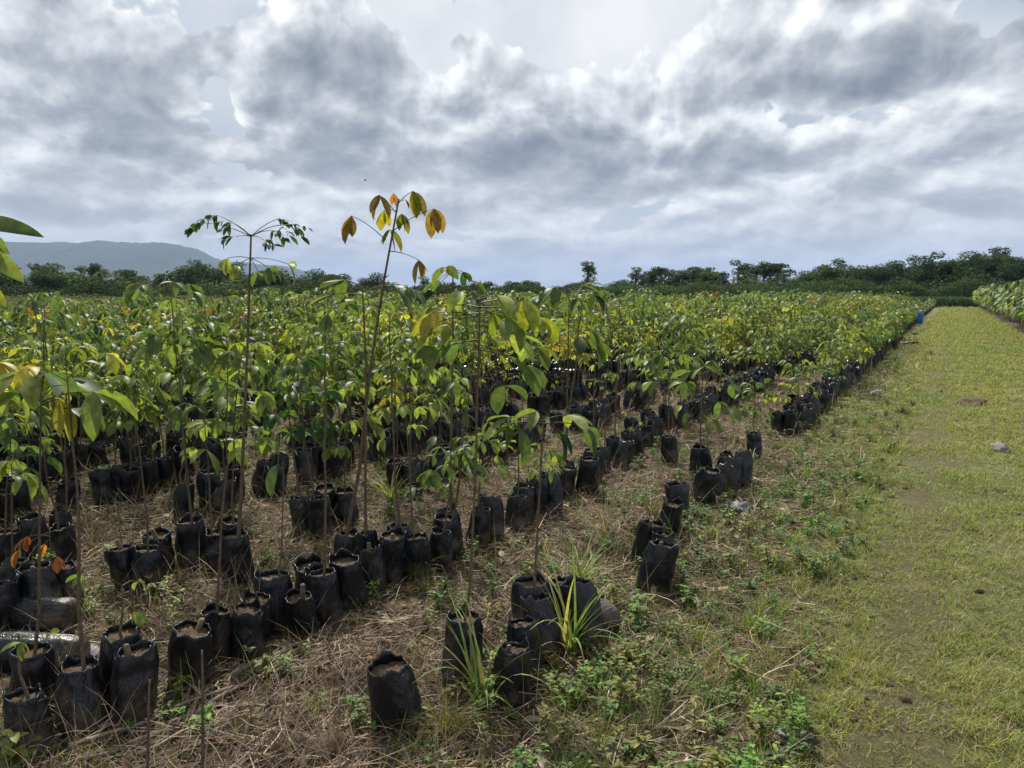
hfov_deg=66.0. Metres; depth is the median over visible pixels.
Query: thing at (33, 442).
potted sapling
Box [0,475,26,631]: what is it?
potted sapling
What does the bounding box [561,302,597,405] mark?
potted sapling
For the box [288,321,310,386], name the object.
potted sapling
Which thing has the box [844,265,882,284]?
tree
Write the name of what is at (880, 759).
grass path
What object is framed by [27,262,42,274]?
tree
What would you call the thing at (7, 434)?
potted sapling
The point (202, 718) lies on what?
potted sapling
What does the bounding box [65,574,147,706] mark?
potted sapling
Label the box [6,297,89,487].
potted sapling
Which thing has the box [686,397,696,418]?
potted stump
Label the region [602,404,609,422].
potted stump
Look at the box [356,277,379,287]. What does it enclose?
tree
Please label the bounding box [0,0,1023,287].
sky
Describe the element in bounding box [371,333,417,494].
potted sapling
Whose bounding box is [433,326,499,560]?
potted sapling
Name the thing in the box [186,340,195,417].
potted sapling
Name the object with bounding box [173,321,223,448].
potted sapling
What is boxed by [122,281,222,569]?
potted sapling
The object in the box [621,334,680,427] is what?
potted sapling
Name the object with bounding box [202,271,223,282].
tree
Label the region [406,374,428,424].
potted sapling
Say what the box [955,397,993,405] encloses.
soil mound
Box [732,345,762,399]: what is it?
potted sapling
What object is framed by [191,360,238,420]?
potted sapling
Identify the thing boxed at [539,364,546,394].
potted sapling
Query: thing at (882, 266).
tree
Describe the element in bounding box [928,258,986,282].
tree
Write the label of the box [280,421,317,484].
potted sapling
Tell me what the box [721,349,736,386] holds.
potted sapling
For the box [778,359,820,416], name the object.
potted sapling
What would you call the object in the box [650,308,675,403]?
potted sapling
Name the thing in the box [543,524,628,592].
grass clump
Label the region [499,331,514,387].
potted sapling
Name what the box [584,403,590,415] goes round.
potted stump
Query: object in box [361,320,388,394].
potted sapling
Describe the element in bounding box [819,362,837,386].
potted sapling
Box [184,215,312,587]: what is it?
potted sapling
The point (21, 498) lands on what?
potted sapling
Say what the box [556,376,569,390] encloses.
potted sapling
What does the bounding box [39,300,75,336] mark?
potted sapling
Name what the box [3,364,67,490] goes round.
potted sapling
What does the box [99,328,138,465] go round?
potted sapling
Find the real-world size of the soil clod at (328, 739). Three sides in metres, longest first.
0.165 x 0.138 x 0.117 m
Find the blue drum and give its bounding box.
[916,310,923,323]
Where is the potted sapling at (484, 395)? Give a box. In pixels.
[463,291,487,406]
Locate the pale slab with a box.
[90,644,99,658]
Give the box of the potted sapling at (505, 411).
[487,360,513,421]
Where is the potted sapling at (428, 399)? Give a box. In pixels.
[414,367,474,481]
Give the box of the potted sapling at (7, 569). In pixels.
[0,461,48,580]
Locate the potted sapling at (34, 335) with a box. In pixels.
[24,326,50,432]
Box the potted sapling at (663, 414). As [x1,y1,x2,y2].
[653,376,675,430]
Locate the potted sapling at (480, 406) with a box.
[468,308,485,410]
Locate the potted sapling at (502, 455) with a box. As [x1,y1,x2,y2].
[482,334,507,464]
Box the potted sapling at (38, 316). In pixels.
[21,311,42,349]
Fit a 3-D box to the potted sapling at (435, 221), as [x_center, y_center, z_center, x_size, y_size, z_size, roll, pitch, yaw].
[-0.681,0.019,4.346,0.625,2.146,0.361,-3,7,-22]
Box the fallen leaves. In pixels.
[1,384,873,767]
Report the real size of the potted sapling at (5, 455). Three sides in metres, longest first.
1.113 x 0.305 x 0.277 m
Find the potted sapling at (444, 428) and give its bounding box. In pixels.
[435,355,464,443]
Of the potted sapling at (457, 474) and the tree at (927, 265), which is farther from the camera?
the tree at (927, 265)
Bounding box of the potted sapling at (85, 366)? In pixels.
[75,347,103,399]
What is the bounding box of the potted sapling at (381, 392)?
[374,335,436,429]
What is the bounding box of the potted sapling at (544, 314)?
[525,308,550,365]
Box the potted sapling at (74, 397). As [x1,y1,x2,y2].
[49,336,79,407]
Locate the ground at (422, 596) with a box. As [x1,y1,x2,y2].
[0,304,1023,767]
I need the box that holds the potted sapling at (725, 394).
[709,295,732,406]
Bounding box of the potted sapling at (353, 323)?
[338,321,363,385]
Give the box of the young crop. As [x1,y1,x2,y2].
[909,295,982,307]
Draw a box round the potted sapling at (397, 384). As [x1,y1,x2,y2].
[374,366,422,456]
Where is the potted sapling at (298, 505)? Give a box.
[254,373,334,533]
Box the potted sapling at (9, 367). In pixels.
[0,357,35,527]
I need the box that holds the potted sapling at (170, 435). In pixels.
[140,321,196,458]
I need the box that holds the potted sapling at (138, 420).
[126,358,147,440]
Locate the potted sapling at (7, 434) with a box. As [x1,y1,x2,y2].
[0,395,62,564]
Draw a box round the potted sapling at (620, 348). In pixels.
[612,347,633,402]
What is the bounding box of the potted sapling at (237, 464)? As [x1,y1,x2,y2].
[214,412,245,468]
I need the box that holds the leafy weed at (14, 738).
[0,729,43,766]
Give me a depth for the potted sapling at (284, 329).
12.52 m
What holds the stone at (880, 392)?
on the ground at (422, 596)
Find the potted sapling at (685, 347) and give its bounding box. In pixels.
[665,343,704,421]
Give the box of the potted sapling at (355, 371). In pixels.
[334,334,379,440]
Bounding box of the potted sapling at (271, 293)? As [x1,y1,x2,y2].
[252,290,290,364]
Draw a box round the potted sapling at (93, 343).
[62,330,108,376]
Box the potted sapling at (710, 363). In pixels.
[692,337,725,393]
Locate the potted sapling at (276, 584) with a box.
[253,463,292,635]
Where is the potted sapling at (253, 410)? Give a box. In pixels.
[192,380,259,498]
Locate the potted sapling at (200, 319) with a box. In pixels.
[156,312,214,482]
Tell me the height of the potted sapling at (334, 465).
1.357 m
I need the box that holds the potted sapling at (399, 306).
[385,299,425,421]
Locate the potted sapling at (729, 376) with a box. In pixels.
[718,363,737,385]
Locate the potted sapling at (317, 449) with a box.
[271,348,343,476]
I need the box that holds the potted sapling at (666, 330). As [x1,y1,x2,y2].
[657,315,707,429]
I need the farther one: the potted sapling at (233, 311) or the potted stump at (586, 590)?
the potted sapling at (233, 311)
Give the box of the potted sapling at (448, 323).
[437,316,477,391]
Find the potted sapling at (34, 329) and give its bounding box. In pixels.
[31,327,62,353]
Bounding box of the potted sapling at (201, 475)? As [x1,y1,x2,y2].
[155,343,241,509]
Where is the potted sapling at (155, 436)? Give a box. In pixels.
[115,333,160,458]
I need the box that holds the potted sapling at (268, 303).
[251,297,270,389]
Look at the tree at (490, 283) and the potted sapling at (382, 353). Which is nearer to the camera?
the potted sapling at (382, 353)
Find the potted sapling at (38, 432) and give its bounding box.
[37,371,63,436]
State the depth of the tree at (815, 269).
119.93 m
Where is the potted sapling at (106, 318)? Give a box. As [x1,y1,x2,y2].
[102,316,129,385]
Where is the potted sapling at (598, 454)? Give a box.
[578,334,618,479]
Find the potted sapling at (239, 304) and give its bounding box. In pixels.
[214,301,251,400]
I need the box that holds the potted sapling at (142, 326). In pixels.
[140,325,165,384]
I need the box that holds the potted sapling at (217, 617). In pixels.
[195,365,268,664]
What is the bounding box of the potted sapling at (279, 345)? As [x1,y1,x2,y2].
[251,331,280,388]
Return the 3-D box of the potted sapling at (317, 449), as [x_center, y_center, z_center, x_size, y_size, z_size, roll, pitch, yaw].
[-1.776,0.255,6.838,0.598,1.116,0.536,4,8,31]
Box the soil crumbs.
[30,377,1020,767]
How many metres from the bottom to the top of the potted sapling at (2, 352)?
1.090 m
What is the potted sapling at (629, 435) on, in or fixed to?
on the ground at (422, 596)
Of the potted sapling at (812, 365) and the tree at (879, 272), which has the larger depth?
the tree at (879, 272)
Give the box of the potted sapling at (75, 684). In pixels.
[10,353,126,737]
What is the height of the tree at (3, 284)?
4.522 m
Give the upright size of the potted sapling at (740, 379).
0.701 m
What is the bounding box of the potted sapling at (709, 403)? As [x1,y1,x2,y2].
[697,381,721,415]
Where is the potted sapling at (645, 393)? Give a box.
[627,320,652,407]
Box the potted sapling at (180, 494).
[152,438,194,517]
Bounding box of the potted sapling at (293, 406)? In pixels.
[282,376,300,416]
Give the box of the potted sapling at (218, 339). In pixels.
[178,332,233,419]
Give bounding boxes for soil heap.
[903,341,918,344]
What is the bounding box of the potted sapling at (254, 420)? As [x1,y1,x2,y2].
[251,384,258,424]
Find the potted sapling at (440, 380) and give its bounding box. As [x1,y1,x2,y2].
[402,328,464,448]
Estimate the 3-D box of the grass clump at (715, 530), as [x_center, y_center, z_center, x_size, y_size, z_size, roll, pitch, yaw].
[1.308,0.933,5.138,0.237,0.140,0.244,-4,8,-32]
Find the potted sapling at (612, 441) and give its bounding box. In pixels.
[605,298,638,463]
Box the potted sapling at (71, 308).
[37,304,87,411]
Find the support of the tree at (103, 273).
on the ground at (422, 596)
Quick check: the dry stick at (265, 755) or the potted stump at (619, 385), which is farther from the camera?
the potted stump at (619, 385)
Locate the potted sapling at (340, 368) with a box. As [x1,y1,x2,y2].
[330,349,370,419]
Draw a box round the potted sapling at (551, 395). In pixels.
[545,375,558,409]
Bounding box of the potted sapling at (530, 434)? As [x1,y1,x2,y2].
[517,332,533,447]
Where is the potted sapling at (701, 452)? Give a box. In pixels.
[669,366,740,478]
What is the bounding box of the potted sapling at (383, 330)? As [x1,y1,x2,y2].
[368,327,397,394]
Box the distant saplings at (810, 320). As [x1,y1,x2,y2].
[0,278,1023,393]
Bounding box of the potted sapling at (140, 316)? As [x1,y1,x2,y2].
[130,311,171,421]
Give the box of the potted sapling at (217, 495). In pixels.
[193,363,260,513]
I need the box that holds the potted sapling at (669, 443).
[635,352,700,464]
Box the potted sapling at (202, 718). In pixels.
[200,650,204,767]
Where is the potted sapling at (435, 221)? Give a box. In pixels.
[333,191,445,554]
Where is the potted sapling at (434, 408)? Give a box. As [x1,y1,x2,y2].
[372,332,449,497]
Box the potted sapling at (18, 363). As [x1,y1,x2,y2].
[0,343,73,464]
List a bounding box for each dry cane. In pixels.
[19,724,54,765]
[54,724,196,767]
[55,641,295,737]
[68,648,321,746]
[96,686,211,729]
[136,682,294,755]
[165,632,327,724]
[229,629,320,677]
[239,639,292,682]
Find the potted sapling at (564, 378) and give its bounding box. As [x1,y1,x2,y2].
[558,335,575,386]
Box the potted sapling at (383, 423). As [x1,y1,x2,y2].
[370,344,388,430]
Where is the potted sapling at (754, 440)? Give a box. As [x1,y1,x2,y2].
[734,378,774,458]
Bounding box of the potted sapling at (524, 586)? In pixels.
[483,409,599,619]
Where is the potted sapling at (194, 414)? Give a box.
[172,334,204,421]
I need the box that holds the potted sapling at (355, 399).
[337,321,377,414]
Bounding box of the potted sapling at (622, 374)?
[611,321,639,388]
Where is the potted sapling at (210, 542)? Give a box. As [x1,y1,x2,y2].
[186,426,235,574]
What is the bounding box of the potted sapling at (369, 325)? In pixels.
[363,317,399,410]
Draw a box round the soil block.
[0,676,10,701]
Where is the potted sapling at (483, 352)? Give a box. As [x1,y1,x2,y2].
[465,338,486,383]
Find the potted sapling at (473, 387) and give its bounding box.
[471,365,483,391]
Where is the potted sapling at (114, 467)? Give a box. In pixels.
[78,350,147,499]
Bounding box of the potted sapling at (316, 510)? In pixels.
[254,352,343,538]
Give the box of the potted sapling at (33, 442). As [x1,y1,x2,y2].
[0,343,51,450]
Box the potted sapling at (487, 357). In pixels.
[477,335,511,394]
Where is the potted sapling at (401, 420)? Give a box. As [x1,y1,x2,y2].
[386,335,422,424]
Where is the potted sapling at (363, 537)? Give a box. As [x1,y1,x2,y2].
[307,274,425,557]
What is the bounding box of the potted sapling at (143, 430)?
[139,370,166,442]
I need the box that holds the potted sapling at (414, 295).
[412,288,435,393]
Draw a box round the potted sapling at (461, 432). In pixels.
[447,419,480,446]
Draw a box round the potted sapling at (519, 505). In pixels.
[501,416,541,530]
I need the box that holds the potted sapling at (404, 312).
[379,311,407,407]
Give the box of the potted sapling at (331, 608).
[284,301,360,629]
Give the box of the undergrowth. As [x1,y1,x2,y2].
[552,275,1017,299]
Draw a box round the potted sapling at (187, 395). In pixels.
[185,341,196,398]
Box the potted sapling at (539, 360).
[526,339,553,390]
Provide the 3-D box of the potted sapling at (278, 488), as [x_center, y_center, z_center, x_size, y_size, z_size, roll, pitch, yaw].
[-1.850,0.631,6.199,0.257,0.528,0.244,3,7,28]
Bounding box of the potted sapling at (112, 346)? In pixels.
[98,340,157,458]
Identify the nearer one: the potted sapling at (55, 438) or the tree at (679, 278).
the potted sapling at (55, 438)
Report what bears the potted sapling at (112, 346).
on the ground at (422, 596)
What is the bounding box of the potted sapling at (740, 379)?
[726,352,742,383]
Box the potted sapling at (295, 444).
[275,365,319,451]
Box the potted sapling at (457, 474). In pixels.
[442,402,468,475]
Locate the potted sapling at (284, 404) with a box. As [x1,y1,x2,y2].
[266,311,286,413]
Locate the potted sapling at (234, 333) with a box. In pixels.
[199,331,255,435]
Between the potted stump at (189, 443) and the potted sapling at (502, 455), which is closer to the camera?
the potted sapling at (502, 455)
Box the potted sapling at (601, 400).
[588,375,609,411]
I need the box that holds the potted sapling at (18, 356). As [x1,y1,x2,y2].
[0,341,36,423]
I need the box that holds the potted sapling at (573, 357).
[552,317,588,386]
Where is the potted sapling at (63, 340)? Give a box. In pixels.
[25,332,86,437]
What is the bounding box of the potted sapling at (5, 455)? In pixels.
[0,348,22,460]
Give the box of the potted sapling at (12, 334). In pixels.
[0,317,17,357]
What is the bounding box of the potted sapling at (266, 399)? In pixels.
[179,342,279,529]
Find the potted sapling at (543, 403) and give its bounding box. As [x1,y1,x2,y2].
[537,378,555,415]
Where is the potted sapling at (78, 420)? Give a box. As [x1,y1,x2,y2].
[75,369,89,426]
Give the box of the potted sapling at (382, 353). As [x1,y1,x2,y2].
[381,331,409,394]
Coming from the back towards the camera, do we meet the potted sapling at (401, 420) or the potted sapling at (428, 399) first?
the potted sapling at (401, 420)
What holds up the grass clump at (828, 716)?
on the grass path
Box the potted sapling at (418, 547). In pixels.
[377,424,431,580]
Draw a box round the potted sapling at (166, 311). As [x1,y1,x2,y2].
[138,304,176,389]
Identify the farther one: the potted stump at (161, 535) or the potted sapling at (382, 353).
the potted sapling at (382, 353)
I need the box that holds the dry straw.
[0,339,938,767]
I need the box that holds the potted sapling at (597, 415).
[587,373,611,430]
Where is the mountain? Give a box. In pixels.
[4,240,247,284]
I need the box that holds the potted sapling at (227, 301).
[204,296,233,424]
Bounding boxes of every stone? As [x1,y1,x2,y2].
[729,500,749,514]
[773,728,814,743]
[870,390,881,395]
[990,442,1010,452]
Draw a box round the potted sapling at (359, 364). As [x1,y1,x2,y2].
[321,330,375,441]
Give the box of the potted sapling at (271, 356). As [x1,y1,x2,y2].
[236,340,282,437]
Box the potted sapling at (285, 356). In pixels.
[278,330,329,421]
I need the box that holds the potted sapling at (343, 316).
[318,306,350,378]
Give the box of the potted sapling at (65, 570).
[11,527,83,606]
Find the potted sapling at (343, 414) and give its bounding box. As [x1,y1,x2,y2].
[334,325,370,418]
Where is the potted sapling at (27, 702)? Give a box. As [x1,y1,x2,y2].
[0,628,62,767]
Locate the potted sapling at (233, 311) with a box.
[213,304,237,335]
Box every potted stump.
[0,443,2,460]
[0,456,24,489]
[14,561,63,596]
[16,511,48,561]
[52,448,74,480]
[63,429,78,449]
[79,417,87,437]
[86,441,109,467]
[88,468,117,505]
[104,539,133,591]
[110,639,158,727]
[142,526,174,575]
[167,618,215,693]
[180,419,195,447]
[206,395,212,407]
[206,407,210,418]
[231,594,265,666]
[243,588,275,645]
[251,457,274,493]
[268,452,288,482]
[285,583,319,641]
[294,552,322,589]
[314,482,334,521]
[329,437,348,470]
[329,548,367,614]
[333,420,349,438]
[359,435,372,461]
[359,542,385,597]
[367,411,378,436]
[367,650,426,743]
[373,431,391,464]
[378,525,408,585]
[386,410,398,430]
[413,457,427,487]
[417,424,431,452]
[435,383,440,397]
[438,443,453,475]
[443,396,454,413]
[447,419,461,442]
[453,410,464,435]
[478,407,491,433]
[479,493,503,540]
[481,436,494,460]
[483,372,492,389]
[492,433,510,455]
[493,636,529,710]
[494,373,502,385]
[496,422,510,450]
[507,610,543,682]
[511,424,527,453]
[513,482,534,523]
[520,380,525,398]
[520,593,564,663]
[526,419,539,445]
[527,392,537,411]
[539,416,545,441]
[539,471,562,513]
[546,575,565,622]
[547,374,557,391]
[549,412,563,433]
[552,385,562,401]
[561,574,605,646]
[567,405,582,430]
[573,404,586,418]
[575,455,599,493]
[578,381,589,399]
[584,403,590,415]
[585,364,595,379]
[585,378,594,396]
[588,399,599,410]
[594,381,604,397]
[595,403,607,427]
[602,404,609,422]
[606,391,620,415]
[611,375,621,391]
[612,439,634,469]
[624,417,639,429]
[627,426,643,455]
[630,519,665,568]
[631,369,639,380]
[633,391,643,411]
[635,538,678,595]
[640,408,652,417]
[641,420,653,447]
[651,525,674,577]
[653,414,663,441]
[658,495,683,535]
[660,378,671,394]
[664,479,688,519]
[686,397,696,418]
[689,376,698,387]
[689,466,720,505]
[698,393,704,400]
[701,365,710,380]
[716,450,732,467]
[716,459,733,495]
[723,456,741,491]
[734,449,752,485]
[743,378,753,394]
[747,374,756,391]
[755,376,765,391]
[758,373,768,388]
[783,403,798,422]
[784,406,797,428]
[786,394,798,402]
[798,404,813,429]
[800,402,816,426]
[804,390,815,397]
[806,395,819,419]
[811,382,822,389]
[817,389,828,396]
[818,391,831,413]
[827,378,839,396]
[827,382,838,402]
[834,378,844,395]
[840,372,851,387]
[849,372,854,385]
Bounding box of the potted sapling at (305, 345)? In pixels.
[301,325,342,435]
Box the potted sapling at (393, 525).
[365,305,413,534]
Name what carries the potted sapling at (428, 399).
on the ground at (422, 596)
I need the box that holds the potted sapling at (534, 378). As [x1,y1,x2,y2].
[411,291,558,687]
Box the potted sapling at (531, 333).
[508,330,539,391]
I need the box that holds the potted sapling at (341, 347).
[314,334,376,466]
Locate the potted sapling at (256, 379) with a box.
[228,329,271,438]
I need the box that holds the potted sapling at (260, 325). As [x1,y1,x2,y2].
[241,316,282,390]
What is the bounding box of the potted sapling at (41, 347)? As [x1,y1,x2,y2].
[23,336,51,365]
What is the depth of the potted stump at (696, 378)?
12.96 m
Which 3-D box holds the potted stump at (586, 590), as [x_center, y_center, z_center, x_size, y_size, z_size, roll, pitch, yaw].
[0.327,1.037,3.618,0.177,0.308,0.184,-9,-6,25]
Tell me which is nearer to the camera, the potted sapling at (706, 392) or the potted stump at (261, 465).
the potted stump at (261, 465)
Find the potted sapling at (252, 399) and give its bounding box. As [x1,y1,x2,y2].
[249,359,271,401]
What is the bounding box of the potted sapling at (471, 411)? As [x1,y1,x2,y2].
[459,342,485,432]
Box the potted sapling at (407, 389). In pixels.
[401,310,416,405]
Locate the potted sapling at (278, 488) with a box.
[261,435,297,497]
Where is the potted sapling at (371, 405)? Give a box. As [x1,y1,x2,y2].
[361,329,384,411]
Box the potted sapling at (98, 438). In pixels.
[90,404,105,442]
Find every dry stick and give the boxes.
[245,747,392,761]
[344,628,422,720]
[611,628,679,698]
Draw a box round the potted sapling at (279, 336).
[266,324,304,370]
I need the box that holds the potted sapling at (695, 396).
[682,314,708,400]
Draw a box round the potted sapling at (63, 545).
[0,432,76,561]
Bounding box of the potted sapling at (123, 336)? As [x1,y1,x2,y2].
[113,330,146,397]
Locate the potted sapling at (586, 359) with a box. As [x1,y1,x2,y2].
[563,331,596,402]
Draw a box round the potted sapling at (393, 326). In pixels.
[371,315,397,394]
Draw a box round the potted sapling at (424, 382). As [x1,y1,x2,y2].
[415,294,425,385]
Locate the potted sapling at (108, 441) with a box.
[73,321,134,449]
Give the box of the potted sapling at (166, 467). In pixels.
[125,359,186,486]
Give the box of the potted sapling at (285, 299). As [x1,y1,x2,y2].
[274,294,296,354]
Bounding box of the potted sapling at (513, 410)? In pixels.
[503,375,520,423]
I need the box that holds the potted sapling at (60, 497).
[13,303,80,510]
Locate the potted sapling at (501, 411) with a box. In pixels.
[483,358,505,422]
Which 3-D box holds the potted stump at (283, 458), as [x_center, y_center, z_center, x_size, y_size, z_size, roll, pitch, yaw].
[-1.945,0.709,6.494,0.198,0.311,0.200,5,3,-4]
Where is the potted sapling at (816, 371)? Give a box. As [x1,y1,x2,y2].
[788,362,832,403]
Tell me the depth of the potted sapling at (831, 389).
11.20 m
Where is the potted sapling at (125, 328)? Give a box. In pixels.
[100,318,135,391]
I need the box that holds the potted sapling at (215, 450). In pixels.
[164,322,235,470]
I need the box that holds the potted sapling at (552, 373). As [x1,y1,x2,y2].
[548,318,563,385]
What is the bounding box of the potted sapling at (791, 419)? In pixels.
[778,382,818,433]
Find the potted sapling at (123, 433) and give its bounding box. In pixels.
[116,406,137,443]
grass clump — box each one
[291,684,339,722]
[346,457,425,501]
[383,672,503,759]
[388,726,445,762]
[397,557,445,581]
[412,591,549,715]
[499,531,659,663]
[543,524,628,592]
[557,476,656,552]
[704,521,735,538]
[805,689,849,731]
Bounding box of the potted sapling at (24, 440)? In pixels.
[12,357,45,451]
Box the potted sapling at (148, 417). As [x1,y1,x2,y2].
[100,383,159,466]
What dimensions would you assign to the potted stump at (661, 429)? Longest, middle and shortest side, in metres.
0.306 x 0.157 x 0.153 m
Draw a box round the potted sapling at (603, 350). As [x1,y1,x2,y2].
[528,282,611,487]
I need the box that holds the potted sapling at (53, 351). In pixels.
[41,332,73,392]
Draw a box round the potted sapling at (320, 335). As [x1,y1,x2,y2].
[303,327,329,447]
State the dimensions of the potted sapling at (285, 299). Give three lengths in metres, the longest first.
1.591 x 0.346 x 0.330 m
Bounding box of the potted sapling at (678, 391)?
[668,321,684,393]
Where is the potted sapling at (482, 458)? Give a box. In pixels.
[462,379,487,467]
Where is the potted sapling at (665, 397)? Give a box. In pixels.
[653,369,669,415]
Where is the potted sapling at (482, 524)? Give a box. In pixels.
[444,422,516,549]
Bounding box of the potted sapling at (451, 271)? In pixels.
[415,265,489,545]
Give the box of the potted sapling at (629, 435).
[621,411,642,458]
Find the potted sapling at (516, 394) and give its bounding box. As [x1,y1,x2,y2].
[507,373,521,400]
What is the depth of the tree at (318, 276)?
112.79 m
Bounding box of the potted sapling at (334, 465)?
[293,324,350,479]
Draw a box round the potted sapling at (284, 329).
[274,319,301,361]
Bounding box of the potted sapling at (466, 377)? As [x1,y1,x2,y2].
[457,337,477,407]
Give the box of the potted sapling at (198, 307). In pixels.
[188,302,209,314]
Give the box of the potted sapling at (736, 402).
[719,356,739,405]
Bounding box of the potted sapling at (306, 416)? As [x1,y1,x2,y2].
[282,323,325,426]
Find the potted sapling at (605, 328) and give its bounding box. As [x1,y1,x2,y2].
[595,316,623,371]
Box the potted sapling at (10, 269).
[0,216,42,306]
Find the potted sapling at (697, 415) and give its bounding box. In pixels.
[693,369,706,420]
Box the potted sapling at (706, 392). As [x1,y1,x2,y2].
[698,336,721,396]
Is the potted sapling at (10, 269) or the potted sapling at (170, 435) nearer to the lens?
the potted sapling at (10, 269)
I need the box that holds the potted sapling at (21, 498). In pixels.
[0,400,49,516]
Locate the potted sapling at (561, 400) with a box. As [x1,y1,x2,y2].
[542,332,574,410]
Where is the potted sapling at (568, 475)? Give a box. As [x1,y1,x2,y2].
[557,290,610,498]
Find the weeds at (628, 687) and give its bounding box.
[0,315,942,767]
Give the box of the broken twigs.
[0,398,894,767]
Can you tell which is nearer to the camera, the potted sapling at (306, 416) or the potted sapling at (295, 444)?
the potted sapling at (295, 444)
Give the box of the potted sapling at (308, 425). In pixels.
[300,392,314,445]
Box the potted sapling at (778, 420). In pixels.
[761,392,790,432]
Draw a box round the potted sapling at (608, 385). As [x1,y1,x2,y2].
[601,317,617,390]
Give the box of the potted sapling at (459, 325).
[436,324,463,426]
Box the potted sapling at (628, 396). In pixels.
[615,353,637,410]
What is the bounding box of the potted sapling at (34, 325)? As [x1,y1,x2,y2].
[18,317,72,422]
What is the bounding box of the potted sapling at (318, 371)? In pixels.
[292,333,328,408]
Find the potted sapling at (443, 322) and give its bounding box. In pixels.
[433,313,463,366]
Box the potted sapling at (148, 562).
[110,366,164,596]
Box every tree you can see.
[0,264,28,292]
[0,280,31,301]
[25,265,76,292]
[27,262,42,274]
[27,264,43,284]
[32,263,76,286]
[52,273,91,294]
[67,269,150,298]
[74,265,88,279]
[85,263,102,283]
[96,268,109,277]
[112,269,149,280]
[114,269,145,283]
[135,266,203,286]
[153,273,165,284]
[158,277,259,288]
[169,265,199,285]
[175,263,222,281]
[187,259,217,284]
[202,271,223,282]
[204,269,245,287]
[205,275,292,286]
[224,261,247,279]
[224,269,321,286]
[240,272,273,288]
[247,268,287,286]
[282,279,301,287]
[287,279,308,293]
[297,268,329,286]
[309,280,328,288]
[335,273,352,285]
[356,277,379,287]
[364,272,389,288]
[418,276,430,285]
[477,281,497,289]
[522,280,540,284]
[580,260,597,282]
[604,280,630,287]
[627,267,642,284]
[630,272,685,285]
[637,273,649,286]
[642,266,679,284]
[645,271,659,286]
[670,269,697,285]
[671,273,683,285]
[671,273,789,296]
[685,266,718,283]
[687,266,718,279]
[694,270,731,284]
[698,272,711,288]
[712,271,731,288]
[730,259,751,282]
[735,263,782,280]
[743,272,754,283]
[747,263,795,279]
[757,261,777,282]
[772,271,790,285]
[789,270,812,282]
[790,274,817,285]
[800,265,837,284]
[806,267,848,284]
[812,260,918,299]
[827,269,842,284]
[830,257,846,274]
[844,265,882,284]
[848,263,889,278]
[849,266,900,290]
[880,260,923,292]
[905,255,929,279]
[908,267,938,283]
[911,251,947,284]
[917,265,991,297]
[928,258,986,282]
[939,250,995,283]
[973,257,996,279]
[974,262,1017,279]
[977,254,1017,276]
[988,246,1011,279]
[994,260,1023,282]
[996,256,1023,278]
[1016,263,1023,277]
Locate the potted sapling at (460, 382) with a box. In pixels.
[459,341,470,408]
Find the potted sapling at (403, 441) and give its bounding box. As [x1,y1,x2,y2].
[380,312,417,457]
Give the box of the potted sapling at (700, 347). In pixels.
[682,344,702,416]
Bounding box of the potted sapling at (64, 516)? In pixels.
[21,342,104,532]
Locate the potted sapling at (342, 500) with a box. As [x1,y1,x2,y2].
[311,380,385,525]
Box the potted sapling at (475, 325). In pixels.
[459,322,495,401]
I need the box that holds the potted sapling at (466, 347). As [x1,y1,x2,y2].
[451,302,496,407]
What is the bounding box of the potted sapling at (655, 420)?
[644,372,667,443]
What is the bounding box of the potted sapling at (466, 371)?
[440,336,480,412]
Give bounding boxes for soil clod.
[305,732,346,766]
[773,629,800,655]
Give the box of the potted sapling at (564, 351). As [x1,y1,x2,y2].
[561,294,571,381]
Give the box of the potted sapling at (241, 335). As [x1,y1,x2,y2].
[212,330,244,466]
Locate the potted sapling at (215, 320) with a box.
[172,312,230,441]
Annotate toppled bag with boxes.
[0,631,90,674]
[6,596,81,633]
[560,598,620,635]
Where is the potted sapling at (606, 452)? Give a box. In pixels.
[589,365,618,473]
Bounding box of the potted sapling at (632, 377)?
[615,324,647,389]
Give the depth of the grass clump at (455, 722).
2.83 m
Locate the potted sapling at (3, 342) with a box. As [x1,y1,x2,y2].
[0,332,13,372]
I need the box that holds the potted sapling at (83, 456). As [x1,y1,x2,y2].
[51,364,110,471]
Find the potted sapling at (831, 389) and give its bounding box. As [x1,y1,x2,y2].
[814,365,845,405]
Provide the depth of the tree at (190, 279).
105.96 m
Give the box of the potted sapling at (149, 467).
[135,414,165,495]
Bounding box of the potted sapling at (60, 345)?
[55,324,108,418]
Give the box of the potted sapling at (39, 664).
[0,371,137,712]
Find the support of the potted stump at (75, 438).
on the ground at (422, 596)
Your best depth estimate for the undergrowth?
98.94 m
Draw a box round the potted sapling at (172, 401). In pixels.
[164,383,173,404]
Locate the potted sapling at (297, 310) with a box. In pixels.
[270,307,307,354]
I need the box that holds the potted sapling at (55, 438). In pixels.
[36,337,74,449]
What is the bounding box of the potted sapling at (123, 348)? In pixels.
[104,334,155,418]
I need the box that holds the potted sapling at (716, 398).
[699,346,724,411]
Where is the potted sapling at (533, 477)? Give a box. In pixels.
[517,443,565,516]
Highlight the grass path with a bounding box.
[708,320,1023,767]
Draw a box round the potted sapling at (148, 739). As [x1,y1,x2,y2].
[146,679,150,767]
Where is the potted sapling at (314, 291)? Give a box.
[309,289,344,424]
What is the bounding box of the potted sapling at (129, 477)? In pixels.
[104,354,174,503]
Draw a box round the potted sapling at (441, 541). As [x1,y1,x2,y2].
[401,436,487,571]
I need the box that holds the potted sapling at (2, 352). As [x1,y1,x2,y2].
[0,335,23,412]
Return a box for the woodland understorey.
[0,279,593,300]
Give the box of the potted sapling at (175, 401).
[161,343,185,409]
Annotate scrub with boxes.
[0,293,693,333]

